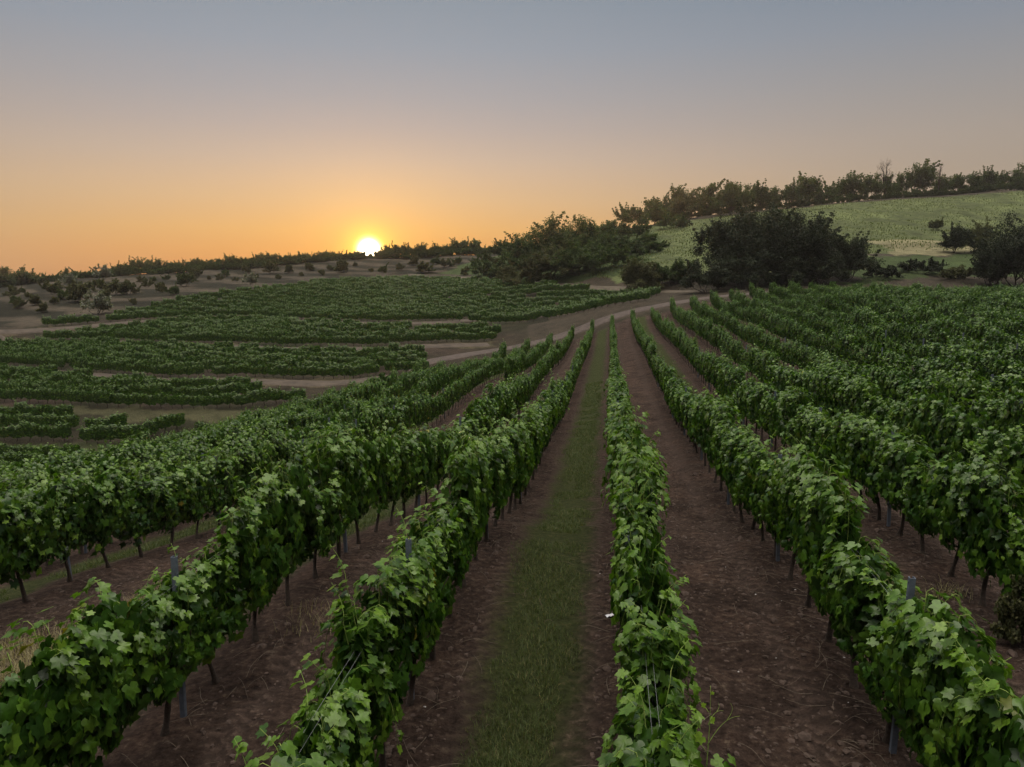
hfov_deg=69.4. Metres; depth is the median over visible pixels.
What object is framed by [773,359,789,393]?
grapevine
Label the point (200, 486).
grapevine
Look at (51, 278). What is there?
hedgerow tree
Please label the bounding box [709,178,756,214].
tree
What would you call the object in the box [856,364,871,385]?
grapevine
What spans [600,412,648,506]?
grapevine
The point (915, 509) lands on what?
grapevine
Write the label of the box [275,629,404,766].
grapevine
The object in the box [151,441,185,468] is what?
grapevine
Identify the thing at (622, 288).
field track
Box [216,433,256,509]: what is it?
grapevine
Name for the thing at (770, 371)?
grapevine
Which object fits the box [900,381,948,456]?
grapevine
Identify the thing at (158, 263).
hedgerow tree
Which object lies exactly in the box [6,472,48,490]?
grapevine
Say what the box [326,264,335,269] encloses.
scrub bush
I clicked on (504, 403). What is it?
grapevine
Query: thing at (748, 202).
hedgerow tree
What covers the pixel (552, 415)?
grapevine
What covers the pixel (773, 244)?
tree
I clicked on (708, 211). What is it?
hedge shrub
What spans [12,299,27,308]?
scrub bush
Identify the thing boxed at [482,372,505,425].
grapevine
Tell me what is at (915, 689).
grapevine
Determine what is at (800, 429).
grapevine
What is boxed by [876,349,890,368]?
grapevine
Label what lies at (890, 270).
shrub
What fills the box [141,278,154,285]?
scrub bush
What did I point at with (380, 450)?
grapevine
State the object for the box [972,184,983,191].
hedge shrub
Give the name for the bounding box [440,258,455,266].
scrub bush
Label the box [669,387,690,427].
grapevine
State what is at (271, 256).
hedgerow tree
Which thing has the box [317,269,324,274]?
scrub bush
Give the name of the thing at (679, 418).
grapevine
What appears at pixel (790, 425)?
grapevine
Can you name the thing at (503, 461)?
grapevine
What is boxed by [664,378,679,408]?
grapevine
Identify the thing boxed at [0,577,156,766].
grapevine
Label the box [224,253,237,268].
hedgerow tree
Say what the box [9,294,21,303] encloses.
scrub bush
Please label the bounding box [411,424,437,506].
grapevine
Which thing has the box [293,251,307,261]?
hedge shrub
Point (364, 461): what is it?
grapevine
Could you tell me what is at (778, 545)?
trellis post
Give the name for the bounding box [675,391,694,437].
grapevine
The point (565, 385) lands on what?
grapevine
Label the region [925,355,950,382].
grapevine
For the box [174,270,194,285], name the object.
scrub bush
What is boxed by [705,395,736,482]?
grapevine
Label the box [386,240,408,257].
hedgerow tree
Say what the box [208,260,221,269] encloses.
hedge shrub
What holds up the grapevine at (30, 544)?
on the ground at (580, 715)
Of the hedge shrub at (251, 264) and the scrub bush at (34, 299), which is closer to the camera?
the scrub bush at (34, 299)
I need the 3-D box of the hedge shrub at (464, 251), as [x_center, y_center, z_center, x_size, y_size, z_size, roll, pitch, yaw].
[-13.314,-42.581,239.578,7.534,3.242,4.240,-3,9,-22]
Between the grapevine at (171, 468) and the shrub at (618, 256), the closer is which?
the grapevine at (171, 468)
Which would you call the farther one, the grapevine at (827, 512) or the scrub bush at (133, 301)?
the scrub bush at (133, 301)
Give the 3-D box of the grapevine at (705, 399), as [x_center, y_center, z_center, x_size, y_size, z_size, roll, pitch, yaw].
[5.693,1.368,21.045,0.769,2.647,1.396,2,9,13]
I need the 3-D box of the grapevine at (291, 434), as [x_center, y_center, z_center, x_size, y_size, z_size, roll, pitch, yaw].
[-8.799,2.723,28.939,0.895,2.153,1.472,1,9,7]
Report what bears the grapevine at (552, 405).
on the ground at (580, 715)
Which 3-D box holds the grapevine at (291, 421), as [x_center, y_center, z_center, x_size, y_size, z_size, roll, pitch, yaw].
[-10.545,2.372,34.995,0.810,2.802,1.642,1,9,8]
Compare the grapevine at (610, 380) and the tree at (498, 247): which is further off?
the tree at (498, 247)
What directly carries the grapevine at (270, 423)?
on the ground at (580, 715)
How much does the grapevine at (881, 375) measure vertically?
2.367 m
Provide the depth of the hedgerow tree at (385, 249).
241.79 m
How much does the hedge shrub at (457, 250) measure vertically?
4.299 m
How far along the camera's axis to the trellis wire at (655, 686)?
5.98 m
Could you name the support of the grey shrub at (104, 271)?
on the ground at (580, 715)
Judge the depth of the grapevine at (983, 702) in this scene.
5.53 m
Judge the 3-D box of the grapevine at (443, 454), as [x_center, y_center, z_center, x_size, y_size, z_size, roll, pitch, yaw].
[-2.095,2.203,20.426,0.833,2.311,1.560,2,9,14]
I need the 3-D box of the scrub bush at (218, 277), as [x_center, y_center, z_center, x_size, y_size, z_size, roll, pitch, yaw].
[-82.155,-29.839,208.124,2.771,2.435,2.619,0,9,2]
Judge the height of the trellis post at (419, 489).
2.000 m
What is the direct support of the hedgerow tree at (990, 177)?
on the ground at (580, 715)
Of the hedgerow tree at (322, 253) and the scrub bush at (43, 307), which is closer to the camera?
the scrub bush at (43, 307)
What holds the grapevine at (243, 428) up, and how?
on the ground at (580, 715)
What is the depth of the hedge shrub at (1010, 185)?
259.29 m
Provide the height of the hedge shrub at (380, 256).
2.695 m
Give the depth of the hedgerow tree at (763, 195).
241.48 m
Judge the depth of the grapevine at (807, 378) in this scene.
29.35 m
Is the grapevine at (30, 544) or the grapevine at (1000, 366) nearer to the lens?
the grapevine at (30, 544)
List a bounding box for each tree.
[0,265,10,287]
[0,266,19,282]
[7,267,34,285]
[47,275,57,281]
[59,267,69,274]
[111,260,129,275]
[123,255,145,270]
[132,255,154,269]
[150,257,167,269]
[168,262,183,273]
[174,260,187,272]
[183,258,195,268]
[192,257,207,264]
[221,259,227,268]
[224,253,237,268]
[236,257,253,263]
[254,252,268,260]
[266,251,276,259]
[275,252,288,264]
[285,254,294,264]
[309,252,321,262]
[315,251,327,259]
[357,251,366,258]
[380,245,389,253]
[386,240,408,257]
[404,243,410,254]
[407,247,420,256]
[414,242,427,252]
[432,241,443,254]
[442,241,461,254]
[449,236,468,249]
[467,238,485,251]
[484,237,513,255]
[498,231,544,260]
[518,211,583,255]
[558,214,601,247]
[586,220,618,236]
[612,202,650,228]
[641,190,670,222]
[644,202,670,223]
[667,183,707,218]
[668,183,699,212]
[680,205,770,266]
[694,178,725,214]
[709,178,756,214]
[719,198,825,283]
[742,183,756,205]
[750,178,775,205]
[768,185,783,208]
[778,190,849,282]
[780,177,805,202]
[792,171,822,199]
[812,182,825,199]
[820,178,847,203]
[829,229,885,281]
[835,170,865,196]
[858,172,886,199]
[872,172,893,193]
[877,162,893,194]
[886,182,900,198]
[893,172,914,191]
[904,158,942,191]
[932,174,952,195]
[935,162,944,195]
[938,221,972,252]
[945,172,969,190]
[959,216,997,249]
[962,210,1023,286]
[966,171,983,186]
[970,240,1017,286]
[976,165,1004,185]
[995,170,1011,185]
[1004,166,1023,183]
[1010,162,1023,183]
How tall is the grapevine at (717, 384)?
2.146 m
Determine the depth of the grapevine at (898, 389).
26.33 m
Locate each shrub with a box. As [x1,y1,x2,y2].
[0,281,13,286]
[29,278,41,283]
[38,275,53,281]
[57,272,77,283]
[74,270,91,278]
[80,290,113,313]
[92,264,112,277]
[129,266,143,273]
[143,269,155,274]
[149,266,164,274]
[163,266,179,273]
[180,264,193,272]
[193,264,202,269]
[201,260,210,269]
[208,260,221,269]
[224,259,240,268]
[231,258,243,268]
[241,272,256,284]
[243,257,261,267]
[287,259,303,263]
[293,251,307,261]
[316,256,327,261]
[323,253,333,260]
[332,254,338,260]
[338,250,350,259]
[347,252,357,259]
[371,252,388,258]
[397,248,411,258]
[418,245,431,257]
[426,246,440,257]
[441,246,455,255]
[450,244,461,253]
[459,248,473,254]
[466,251,494,266]
[469,248,483,255]
[469,255,509,276]
[494,251,535,272]
[495,257,560,285]
[525,234,593,279]
[539,239,611,275]
[577,239,616,268]
[591,232,653,255]
[594,219,632,235]
[594,244,648,266]
[626,222,651,234]
[638,231,657,246]
[643,240,670,252]
[654,212,691,227]
[676,252,737,292]
[701,206,711,215]
[713,208,722,213]
[758,203,769,209]
[789,200,795,206]
[794,200,803,206]
[801,199,812,206]
[803,251,851,283]
[811,198,819,204]
[825,196,835,203]
[841,190,853,201]
[846,191,860,201]
[856,190,865,200]
[862,193,870,199]
[862,264,905,278]
[871,194,877,199]
[886,189,897,198]
[895,191,901,197]
[895,257,948,273]
[900,188,909,197]
[908,185,920,196]
[923,189,930,196]
[928,217,943,229]
[929,187,937,195]
[931,188,942,195]
[937,264,973,280]
[938,187,947,195]
[950,190,958,194]
[957,188,965,193]
[965,185,979,192]
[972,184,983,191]
[984,181,998,190]
[990,182,999,190]
[1000,184,1007,189]
[1005,181,1017,188]
[1008,178,1019,189]
[1016,183,1023,189]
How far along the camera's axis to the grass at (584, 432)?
11.65 m
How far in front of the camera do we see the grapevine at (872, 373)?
29.37 m
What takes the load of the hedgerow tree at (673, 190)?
on the ground at (580, 715)
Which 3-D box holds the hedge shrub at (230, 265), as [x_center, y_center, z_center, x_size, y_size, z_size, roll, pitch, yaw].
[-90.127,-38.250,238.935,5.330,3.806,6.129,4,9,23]
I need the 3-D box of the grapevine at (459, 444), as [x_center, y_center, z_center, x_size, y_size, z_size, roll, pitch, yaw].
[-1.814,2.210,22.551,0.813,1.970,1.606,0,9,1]
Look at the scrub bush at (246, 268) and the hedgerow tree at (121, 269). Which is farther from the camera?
the hedgerow tree at (121, 269)
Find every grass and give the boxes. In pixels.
[0,374,1015,766]
[0,579,979,693]
[588,190,1023,278]
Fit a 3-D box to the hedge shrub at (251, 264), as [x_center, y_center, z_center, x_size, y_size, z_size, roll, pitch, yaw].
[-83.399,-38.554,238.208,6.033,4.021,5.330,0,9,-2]
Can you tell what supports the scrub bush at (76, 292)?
on the ground at (580, 715)
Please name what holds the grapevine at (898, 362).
on the ground at (580, 715)
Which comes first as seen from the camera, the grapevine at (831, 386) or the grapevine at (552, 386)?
the grapevine at (831, 386)
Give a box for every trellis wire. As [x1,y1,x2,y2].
[299,498,458,752]
[639,577,659,762]
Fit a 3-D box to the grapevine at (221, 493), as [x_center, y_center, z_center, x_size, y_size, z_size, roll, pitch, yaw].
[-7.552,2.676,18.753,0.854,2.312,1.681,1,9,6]
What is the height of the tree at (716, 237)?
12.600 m
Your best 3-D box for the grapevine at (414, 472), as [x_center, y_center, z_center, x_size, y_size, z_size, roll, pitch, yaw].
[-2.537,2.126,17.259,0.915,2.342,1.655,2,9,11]
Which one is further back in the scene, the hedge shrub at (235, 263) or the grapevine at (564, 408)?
the hedge shrub at (235, 263)
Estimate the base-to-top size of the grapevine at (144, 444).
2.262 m
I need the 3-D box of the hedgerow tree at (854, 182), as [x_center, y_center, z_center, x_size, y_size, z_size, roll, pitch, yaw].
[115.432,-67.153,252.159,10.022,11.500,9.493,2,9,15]
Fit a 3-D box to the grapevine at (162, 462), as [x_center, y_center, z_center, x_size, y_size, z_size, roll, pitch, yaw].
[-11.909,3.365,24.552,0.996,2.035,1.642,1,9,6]
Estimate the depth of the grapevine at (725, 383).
33.30 m
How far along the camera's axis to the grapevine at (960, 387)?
21.85 m
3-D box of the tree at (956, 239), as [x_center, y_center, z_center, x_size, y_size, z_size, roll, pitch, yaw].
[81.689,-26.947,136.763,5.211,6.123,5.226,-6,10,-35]
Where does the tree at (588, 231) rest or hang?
on the ground at (580, 715)
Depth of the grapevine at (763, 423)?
25.24 m
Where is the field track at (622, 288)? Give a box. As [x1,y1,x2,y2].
[407,274,747,292]
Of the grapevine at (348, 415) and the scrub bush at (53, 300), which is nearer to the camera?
the grapevine at (348, 415)
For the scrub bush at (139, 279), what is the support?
on the ground at (580, 715)
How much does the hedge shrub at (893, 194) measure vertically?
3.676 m
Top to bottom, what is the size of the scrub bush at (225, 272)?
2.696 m
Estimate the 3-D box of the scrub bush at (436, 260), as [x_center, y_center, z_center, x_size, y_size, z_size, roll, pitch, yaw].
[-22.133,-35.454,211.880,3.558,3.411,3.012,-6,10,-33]
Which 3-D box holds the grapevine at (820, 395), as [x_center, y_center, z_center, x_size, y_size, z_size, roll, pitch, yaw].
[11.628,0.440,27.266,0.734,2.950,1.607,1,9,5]
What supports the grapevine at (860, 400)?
on the ground at (580, 715)
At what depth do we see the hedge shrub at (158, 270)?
239.92 m
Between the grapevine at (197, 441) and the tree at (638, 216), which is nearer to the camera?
the grapevine at (197, 441)
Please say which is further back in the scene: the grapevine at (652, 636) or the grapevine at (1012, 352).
the grapevine at (1012, 352)
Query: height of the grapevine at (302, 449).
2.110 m
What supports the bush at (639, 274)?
on the ground at (580, 715)
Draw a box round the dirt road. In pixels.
[408,291,768,370]
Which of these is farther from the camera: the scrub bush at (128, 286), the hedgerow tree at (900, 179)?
the hedgerow tree at (900, 179)
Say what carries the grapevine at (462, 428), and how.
on the ground at (580, 715)
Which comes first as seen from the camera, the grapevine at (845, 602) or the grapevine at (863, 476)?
the grapevine at (845, 602)
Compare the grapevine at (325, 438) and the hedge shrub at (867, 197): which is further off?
the hedge shrub at (867, 197)
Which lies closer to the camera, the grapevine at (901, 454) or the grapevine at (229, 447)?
the grapevine at (901, 454)
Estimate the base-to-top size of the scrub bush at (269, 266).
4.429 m
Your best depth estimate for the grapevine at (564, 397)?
31.91 m
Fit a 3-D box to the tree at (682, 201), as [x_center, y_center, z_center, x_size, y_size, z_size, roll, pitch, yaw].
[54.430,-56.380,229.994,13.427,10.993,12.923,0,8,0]
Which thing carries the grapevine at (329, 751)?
on the ground at (580, 715)
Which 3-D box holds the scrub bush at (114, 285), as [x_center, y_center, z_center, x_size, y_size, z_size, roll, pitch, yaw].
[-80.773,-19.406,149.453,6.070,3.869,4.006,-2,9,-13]
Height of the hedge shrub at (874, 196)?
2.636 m
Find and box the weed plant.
[988,574,1023,646]
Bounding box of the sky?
[0,0,1023,275]
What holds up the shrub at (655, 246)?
on the ground at (580, 715)
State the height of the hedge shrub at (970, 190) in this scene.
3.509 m
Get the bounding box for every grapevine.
[0,466,42,490]
[0,472,61,602]
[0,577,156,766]
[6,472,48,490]
[20,472,61,565]
[24,460,63,483]
[33,468,95,581]
[38,445,71,470]
[40,465,95,554]
[46,453,86,475]
[67,443,89,463]
[67,464,96,477]
[76,466,134,567]
[79,457,112,475]
[83,458,127,543]
[100,449,129,470]
[105,424,143,471]
[115,443,157,531]
[117,461,166,556]
[119,455,140,472]
[124,559,211,736]
[135,441,157,451]
[137,440,167,462]
[140,454,166,466]
[148,464,192,546]
[151,435,175,456]
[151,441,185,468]
[152,452,176,482]
[153,536,248,684]
[165,437,188,454]
[165,452,192,522]
[172,432,196,443]
[179,456,215,538]
[180,441,207,465]
[186,431,207,457]
[196,442,237,527]
[200,434,219,449]
[205,442,232,463]
[206,444,231,455]
[207,424,233,446]
[214,466,304,641]
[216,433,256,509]
[219,428,240,452]
[222,416,242,440]
[232,688,355,766]
[233,422,260,452]
[234,424,256,440]
[235,420,250,434]
[242,419,268,441]
[243,430,274,499]
[254,421,287,476]
[258,449,316,605]
[263,416,283,441]
[269,409,287,431]
[275,426,301,444]
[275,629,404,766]
[279,406,297,429]
[280,439,303,479]
[293,408,308,430]
[293,426,309,442]
[294,435,315,478]
[295,470,347,578]
[301,416,321,443]
[301,424,359,557]
[305,438,328,478]
[313,421,327,437]
[313,545,421,766]
[317,426,345,445]
[320,418,339,432]
[323,416,348,445]
[330,409,345,428]
[336,418,357,442]
[338,426,379,543]
[341,408,354,425]
[349,419,371,441]
[357,403,379,441]
[358,416,395,531]
[361,394,382,438]
[373,426,411,525]
[379,403,393,438]
[379,530,447,705]
[380,423,422,518]
[386,409,396,437]
[387,504,457,660]
[390,408,403,434]
[395,398,408,434]
[401,422,435,512]
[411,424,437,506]
[418,479,478,617]
[424,423,451,499]
[434,427,460,489]
[441,427,492,587]
[444,424,465,484]
[446,418,469,449]
[449,426,497,560]
[450,414,478,440]
[462,407,483,444]
[463,400,484,435]
[469,424,515,541]
[472,393,491,435]
[479,394,498,427]
[479,415,515,526]
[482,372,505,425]
[482,392,498,437]
[483,412,522,519]
[488,392,505,434]
[495,383,510,421]
[497,412,529,513]
[499,376,510,422]
[503,374,514,425]
[505,398,538,495]
[509,424,535,509]
[514,434,529,503]
[519,399,546,479]
[519,410,543,487]
[529,404,547,472]
[531,394,553,450]
[534,393,552,456]
[534,407,551,464]
[538,379,557,444]
[541,392,557,441]
[543,393,560,436]
[546,368,563,431]
[547,383,561,435]
[555,374,569,420]
[556,387,566,429]
[558,384,567,426]
[559,390,569,423]
[596,669,737,766]
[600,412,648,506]
[602,396,628,442]
[602,639,701,766]
[603,390,634,449]
[604,412,634,471]
[604,459,665,629]
[606,370,626,408]
[606,385,630,416]
[607,379,626,417]
[607,404,639,460]
[607,418,635,487]
[607,434,656,509]
[608,395,626,412]
[609,362,623,377]
[609,373,628,402]
[609,407,634,438]
[609,438,670,556]
[609,498,679,670]
[613,429,668,541]
[613,575,701,731]
[662,361,676,409]
[664,376,677,413]
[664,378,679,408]
[667,368,684,420]
[669,379,687,424]
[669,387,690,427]
[671,385,689,430]
[673,385,692,434]
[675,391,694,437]
[680,382,704,441]
[684,392,704,446]
[688,401,700,458]
[688,403,697,453]
[694,390,715,465]
[699,385,721,472]
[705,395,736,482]
[710,383,743,490]
[710,413,747,501]
[715,369,721,403]
[718,346,733,396]
[719,420,767,522]
[719,425,748,512]
[722,355,739,400]
[725,358,742,403]
[729,362,749,421]
[729,441,770,529]
[733,380,745,424]
[738,371,758,428]
[738,430,786,541]
[741,381,757,429]
[743,387,758,435]
[751,373,776,439]
[751,449,796,556]
[759,388,782,444]
[764,396,780,450]
[766,360,784,393]
[767,432,809,580]
[772,387,795,455]
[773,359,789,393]
[776,361,794,394]
[776,381,813,457]
[778,433,851,606]
[782,365,801,392]
[784,417,801,453]
[788,368,803,393]
[792,463,869,641]
[793,361,811,399]
[794,401,832,459]
[801,410,832,466]
[802,360,828,410]
[809,362,827,410]
[813,354,835,417]
[813,410,836,472]
[815,535,906,688]
[819,352,849,419]
[822,350,836,374]
[827,355,846,369]
[829,410,872,488]
[833,375,852,421]
[834,355,855,372]
[837,415,879,506]
[838,375,870,419]
[840,366,852,383]
[846,410,910,520]
[849,375,879,417]
[850,564,932,743]
[851,359,868,379]
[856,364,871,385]
[860,389,890,429]
[867,355,889,390]
[871,425,935,535]
[873,365,900,402]
[873,398,895,437]
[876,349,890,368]
[877,588,1014,766]
[882,344,905,370]
[883,358,913,404]
[887,396,913,440]
[890,377,918,402]
[893,352,911,370]
[898,457,942,553]
[900,368,914,380]
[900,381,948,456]
[904,373,932,400]
[908,353,933,379]
[917,370,946,396]
[917,379,971,468]
[918,359,935,381]
[920,442,998,576]
[923,618,1023,766]
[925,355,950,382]
[926,363,965,404]
[927,335,948,362]
[935,399,990,462]
[938,345,951,359]
[939,343,969,383]
[944,336,971,362]
[945,362,986,414]
[946,445,1023,606]
[951,362,985,382]
[957,341,982,376]
[962,424,1004,473]
[966,352,988,383]
[967,382,1004,434]
[978,340,1007,383]
[980,324,1004,355]
[980,394,1011,439]
[980,423,1023,494]
[984,377,999,400]
[989,366,1023,401]
[990,340,1014,358]
[991,355,1022,381]
[1002,343,1018,361]
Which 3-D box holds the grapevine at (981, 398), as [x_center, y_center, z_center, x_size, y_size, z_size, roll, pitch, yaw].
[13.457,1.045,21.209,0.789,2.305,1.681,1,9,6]
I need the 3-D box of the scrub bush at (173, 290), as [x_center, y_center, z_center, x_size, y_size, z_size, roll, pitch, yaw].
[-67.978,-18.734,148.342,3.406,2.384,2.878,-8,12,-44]
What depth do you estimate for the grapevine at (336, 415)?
34.20 m
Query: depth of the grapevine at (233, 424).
34.69 m
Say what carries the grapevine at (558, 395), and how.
on the ground at (580, 715)
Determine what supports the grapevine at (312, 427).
on the ground at (580, 715)
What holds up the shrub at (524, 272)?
on the ground at (580, 715)
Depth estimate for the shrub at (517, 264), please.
165.57 m
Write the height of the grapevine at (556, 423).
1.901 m
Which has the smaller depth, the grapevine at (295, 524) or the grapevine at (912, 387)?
the grapevine at (295, 524)
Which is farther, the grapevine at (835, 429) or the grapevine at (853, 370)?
the grapevine at (853, 370)
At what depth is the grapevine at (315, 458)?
24.69 m
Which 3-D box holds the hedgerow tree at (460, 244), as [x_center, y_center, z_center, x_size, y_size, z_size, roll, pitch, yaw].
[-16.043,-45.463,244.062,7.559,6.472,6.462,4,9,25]
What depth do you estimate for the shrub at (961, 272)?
112.36 m
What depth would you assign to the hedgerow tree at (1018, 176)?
261.69 m
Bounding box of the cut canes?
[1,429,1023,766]
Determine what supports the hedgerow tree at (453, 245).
on the ground at (580, 715)
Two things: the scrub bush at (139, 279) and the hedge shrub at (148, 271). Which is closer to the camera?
the scrub bush at (139, 279)
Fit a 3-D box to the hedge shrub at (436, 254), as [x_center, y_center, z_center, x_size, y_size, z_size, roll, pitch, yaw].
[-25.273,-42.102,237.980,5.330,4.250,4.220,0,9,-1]
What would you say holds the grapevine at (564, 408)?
on the ground at (580, 715)
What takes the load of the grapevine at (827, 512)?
on the ground at (580, 715)
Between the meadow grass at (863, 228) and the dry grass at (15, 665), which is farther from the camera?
the meadow grass at (863, 228)
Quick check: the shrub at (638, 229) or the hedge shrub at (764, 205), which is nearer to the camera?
the shrub at (638, 229)
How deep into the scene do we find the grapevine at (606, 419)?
22.23 m
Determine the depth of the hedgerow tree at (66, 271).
244.57 m
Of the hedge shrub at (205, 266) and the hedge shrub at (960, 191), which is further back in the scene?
the hedge shrub at (960, 191)
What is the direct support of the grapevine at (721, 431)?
on the ground at (580, 715)
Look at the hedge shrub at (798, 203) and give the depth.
244.60 m
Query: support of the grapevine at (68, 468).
on the ground at (580, 715)
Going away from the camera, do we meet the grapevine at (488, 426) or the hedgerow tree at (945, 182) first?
the grapevine at (488, 426)
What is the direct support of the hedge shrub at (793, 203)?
on the ground at (580, 715)
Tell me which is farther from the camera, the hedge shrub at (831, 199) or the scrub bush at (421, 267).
the hedge shrub at (831, 199)
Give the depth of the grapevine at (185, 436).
35.26 m
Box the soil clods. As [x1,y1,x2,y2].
[0,419,1023,766]
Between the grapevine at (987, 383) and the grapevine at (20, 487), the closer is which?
the grapevine at (20, 487)
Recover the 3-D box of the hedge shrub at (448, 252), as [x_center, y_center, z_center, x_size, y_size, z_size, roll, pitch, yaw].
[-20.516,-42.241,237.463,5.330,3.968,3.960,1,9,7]
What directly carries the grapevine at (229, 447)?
on the ground at (580, 715)
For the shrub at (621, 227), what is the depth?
200.92 m
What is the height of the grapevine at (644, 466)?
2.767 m
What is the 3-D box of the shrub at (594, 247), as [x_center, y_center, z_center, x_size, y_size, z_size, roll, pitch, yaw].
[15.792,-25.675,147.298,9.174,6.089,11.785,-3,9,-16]
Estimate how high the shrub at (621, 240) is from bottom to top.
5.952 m
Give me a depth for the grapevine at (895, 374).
27.25 m
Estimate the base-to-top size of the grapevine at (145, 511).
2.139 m
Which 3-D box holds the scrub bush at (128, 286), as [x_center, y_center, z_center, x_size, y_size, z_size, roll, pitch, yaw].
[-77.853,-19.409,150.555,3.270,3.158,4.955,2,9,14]
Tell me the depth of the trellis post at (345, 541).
13.51 m
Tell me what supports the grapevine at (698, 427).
on the ground at (580, 715)
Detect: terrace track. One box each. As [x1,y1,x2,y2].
[0,315,558,333]
[0,335,489,349]
[10,366,387,386]
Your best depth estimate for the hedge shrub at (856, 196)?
248.27 m
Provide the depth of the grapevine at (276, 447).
21.95 m
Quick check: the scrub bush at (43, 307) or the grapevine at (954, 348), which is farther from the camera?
the scrub bush at (43, 307)
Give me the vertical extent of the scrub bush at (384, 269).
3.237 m
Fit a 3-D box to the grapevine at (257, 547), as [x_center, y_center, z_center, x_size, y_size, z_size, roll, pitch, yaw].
[-3.448,2.322,9.981,0.824,2.588,1.681,1,9,8]
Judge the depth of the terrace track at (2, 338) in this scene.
100.27 m
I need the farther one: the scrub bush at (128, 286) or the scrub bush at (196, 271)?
the scrub bush at (196, 271)
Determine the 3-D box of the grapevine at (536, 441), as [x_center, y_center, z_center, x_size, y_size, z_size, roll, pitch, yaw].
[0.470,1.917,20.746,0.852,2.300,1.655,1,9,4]
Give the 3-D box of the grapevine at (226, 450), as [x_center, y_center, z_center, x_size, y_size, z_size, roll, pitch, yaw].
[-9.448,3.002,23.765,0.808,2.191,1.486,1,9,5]
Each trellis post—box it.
[54,485,72,578]
[170,556,186,717]
[342,512,347,551]
[405,538,414,698]
[417,437,419,505]
[727,427,732,504]
[776,454,781,560]
[887,430,894,526]
[889,576,915,753]
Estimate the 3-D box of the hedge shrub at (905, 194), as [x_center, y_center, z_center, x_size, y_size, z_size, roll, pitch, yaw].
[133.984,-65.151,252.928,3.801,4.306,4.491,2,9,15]
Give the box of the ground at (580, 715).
[0,189,1023,766]
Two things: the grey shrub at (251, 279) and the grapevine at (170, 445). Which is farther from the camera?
the grey shrub at (251, 279)
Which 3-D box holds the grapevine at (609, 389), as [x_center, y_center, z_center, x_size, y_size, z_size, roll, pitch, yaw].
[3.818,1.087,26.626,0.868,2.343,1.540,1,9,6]
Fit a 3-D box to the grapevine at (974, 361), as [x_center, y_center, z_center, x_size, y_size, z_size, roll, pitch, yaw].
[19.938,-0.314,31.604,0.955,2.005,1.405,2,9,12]
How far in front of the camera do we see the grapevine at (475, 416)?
25.61 m
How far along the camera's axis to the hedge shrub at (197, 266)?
240.23 m
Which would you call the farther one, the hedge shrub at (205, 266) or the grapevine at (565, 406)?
the hedge shrub at (205, 266)
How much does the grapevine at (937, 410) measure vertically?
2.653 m
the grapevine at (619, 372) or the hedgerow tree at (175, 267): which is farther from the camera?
the hedgerow tree at (175, 267)
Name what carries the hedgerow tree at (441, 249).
on the ground at (580, 715)
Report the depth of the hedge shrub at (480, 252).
236.54 m
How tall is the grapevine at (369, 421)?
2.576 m
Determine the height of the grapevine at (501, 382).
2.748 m
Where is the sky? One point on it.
(170, 130)
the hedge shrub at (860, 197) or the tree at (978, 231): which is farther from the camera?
the hedge shrub at (860, 197)
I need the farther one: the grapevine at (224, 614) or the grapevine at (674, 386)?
the grapevine at (674, 386)
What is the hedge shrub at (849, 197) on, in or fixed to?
on the ground at (580, 715)
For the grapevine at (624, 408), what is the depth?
19.22 m
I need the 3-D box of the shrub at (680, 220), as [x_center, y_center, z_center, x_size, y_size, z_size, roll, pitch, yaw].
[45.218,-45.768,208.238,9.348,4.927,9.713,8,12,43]
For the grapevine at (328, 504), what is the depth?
11.84 m
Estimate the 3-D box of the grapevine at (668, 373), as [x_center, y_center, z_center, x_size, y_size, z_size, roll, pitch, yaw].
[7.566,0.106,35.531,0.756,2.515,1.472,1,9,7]
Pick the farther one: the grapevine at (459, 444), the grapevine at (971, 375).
the grapevine at (971, 375)
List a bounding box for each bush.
[1,285,20,295]
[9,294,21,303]
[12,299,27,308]
[27,292,42,305]
[35,301,47,312]
[37,280,63,294]
[49,296,59,303]
[54,285,68,299]
[65,279,90,302]
[75,281,97,291]
[93,278,127,294]
[99,287,110,297]
[121,280,142,293]
[128,298,136,303]
[136,275,145,282]
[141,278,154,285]
[154,282,166,292]
[160,274,170,279]
[165,284,179,294]
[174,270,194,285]
[189,267,203,278]
[215,273,224,280]
[220,268,230,276]
[240,263,250,272]
[262,260,281,273]
[284,263,293,272]
[304,261,314,271]
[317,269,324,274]
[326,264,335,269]
[333,257,348,272]
[377,262,388,272]
[396,263,405,269]
[407,254,418,265]
[415,261,432,272]
[430,254,440,264]
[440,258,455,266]
[450,256,461,263]
[460,267,468,275]
[617,256,665,290]
[651,257,693,286]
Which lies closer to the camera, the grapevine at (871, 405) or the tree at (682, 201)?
the grapevine at (871, 405)
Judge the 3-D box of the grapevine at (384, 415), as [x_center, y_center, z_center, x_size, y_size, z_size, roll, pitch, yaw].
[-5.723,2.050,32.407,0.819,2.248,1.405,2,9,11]
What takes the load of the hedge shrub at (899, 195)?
on the ground at (580, 715)
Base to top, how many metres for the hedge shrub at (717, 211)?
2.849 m

